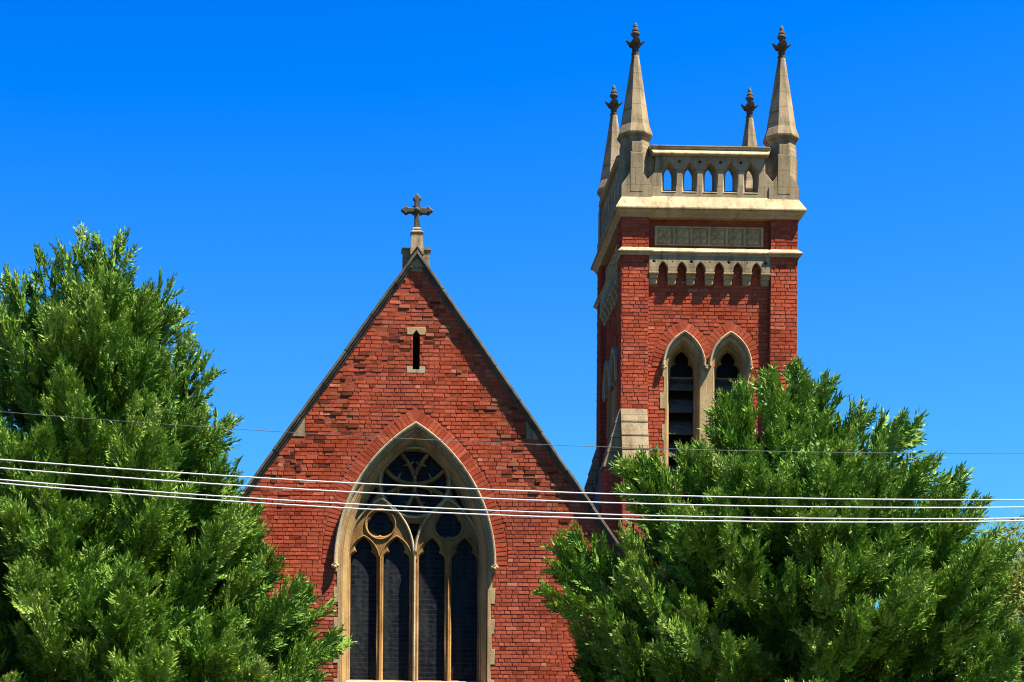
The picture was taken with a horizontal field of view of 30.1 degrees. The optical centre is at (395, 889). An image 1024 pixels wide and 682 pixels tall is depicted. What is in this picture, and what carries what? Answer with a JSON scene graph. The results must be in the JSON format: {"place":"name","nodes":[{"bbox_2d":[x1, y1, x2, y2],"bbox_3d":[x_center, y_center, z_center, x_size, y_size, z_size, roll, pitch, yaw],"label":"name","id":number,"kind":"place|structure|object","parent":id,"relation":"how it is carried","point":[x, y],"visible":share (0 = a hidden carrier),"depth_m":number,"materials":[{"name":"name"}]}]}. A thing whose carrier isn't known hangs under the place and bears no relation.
{"place":"outdoors","nodes":[
{"label":"outdoors","id":0,"kind":"place"},
{"bbox_2d":[0,483,1023,522],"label":"power line","id":1,"kind":"object","parent":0,"point":[513,515],"visible":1,"depth_m":17.14,"materials":[{"name":"grey metal"}]},
{"bbox_2d":[0,459,1023,499],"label":"power line","id":2,"kind":"object","parent":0,"point":[498,489],"visible":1,"depth_m":17.03,"materials":[{"name":"grey metal"}]},
{"bbox_2d":[0,467,1023,507],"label":"power line","id":3,"kind":"object","parent":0,"point":[496,498],"visible":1,"depth_m":17.18,"materials":[{"name":"grey metal"}]},
{"bbox_2d":[0,479,1023,518],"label":"power line","id":4,"kind":"object","parent":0,"point":[494,510],"visible":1,"depth_m":17.33,"materials":[{"name":"grey metal"}]},
{"bbox_2d":[0,411,1023,453],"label":"power line","id":5,"kind":"object","parent":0,"point":[536,444],"visible":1,"depth_m":16.64,"materials":[{"name":"grey metal"}]},
{"bbox_2d":[0,0,1023,635],"label":"sky","id":6,"kind":"structure","parent":0,"point":[267,155],"materials":[{"name":"blue"}]},
{"bbox_3d":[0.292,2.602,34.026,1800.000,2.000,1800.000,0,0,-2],"label":"ground","id":7,"kind":"structure","parent":0,"visible":0},
{"bbox_2d":[0,220,359,681],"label":"conifer tree","id":8,"kind":"object","parent":7,"relation":"on","point":[100,587],"visible":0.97,"depth_m":25.31,"materials":[{"name":"green plant"}]},
{"bbox_2d":[233,193,648,681],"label":"church","id":9,"kind":"structure","parent":7,"relation":"on","point":[430,597],"depth_m":34.07,"materials":[{"name":"red brick"}]},
{"bbox_2d":[331,421,498,681],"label":"great window","id":10,"kind":"structure","parent":9,"relation":"in","point":[415,591],"depth_m":34.32,"materials":[{"name":"black glass"}]},
{"bbox_2d":[407,327,425,372],"bbox_3d":[0.371,-9.673,34.248,0.400,0.950,0.454,0,0,-2],"label":"slit window","id":11,"kind":"structure","parent":9,"relation":"in","point":[410,330],"depth_m":34.02,"materials":[{"name":"black glass"}]},
{"bbox_2d":[584,22,806,573],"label":"bell tower","id":12,"kind":"structure","parent":7,"relation":"on","point":[696,304],"depth_m":35.78,"materials":[{"name":"brick"}]},
{"bbox_2d":[602,360,612,444],"bbox_3d":[4.380,-9.064,37.760,0.412,2.949,0.934,0,0,-2],"label":"belfry window","id":13,"kind":"structure","parent":12,"relation":"in","point":[607,392],"depth_m":38.08,"materials":[{"name":"stone"}]},
{"bbox_2d":[608,348,616,421],"bbox_3d":[4.406,-9.064,36.905,0.412,2.949,0.880,0,0,-2],"label":"belfry window","id":14,"kind":"structure","parent":12,"relation":"in","point":[613,357],"depth_m":37.19,"materials":[{"name":"stone"}]},
{"bbox_2d":[659,330,709,491],"bbox_3d":[5.455,-9.012,36.027,0.934,3.300,0.682,0,0,-2],"label":"belfry window","id":15,"kind":"structure","parent":12,"relation":"in","point":[683,399],"depth_m":35.98,"materials":[{"name":"stone"}]},
{"bbox_2d":[706,331,753,465],"bbox_3d":[6.310,-9.006,36.053,0.880,3.300,0.682,0,0,-2],"label":"belfry window","id":16,"kind":"structure","parent":12,"relation":"in","point":[732,358],"depth_m":35.87,"materials":[{"name":"stone"}]},
{"bbox_2d":[530,355,1023,681],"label":"conifer tree","id":17,"kind":"object","parent":7,"relation":"on","point":[751,602],"visible":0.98,"depth_m":26.25,"materials":[{"name":"green plant"}]},
{"bbox_2d":[922,510,1023,681],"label":"leafy tree","id":18,"kind":"object","parent":7,"relation":"on","point":[1016,580],"visible":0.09,"depth_m":37.91,"materials":[{"name":"green plant"}]}
]}

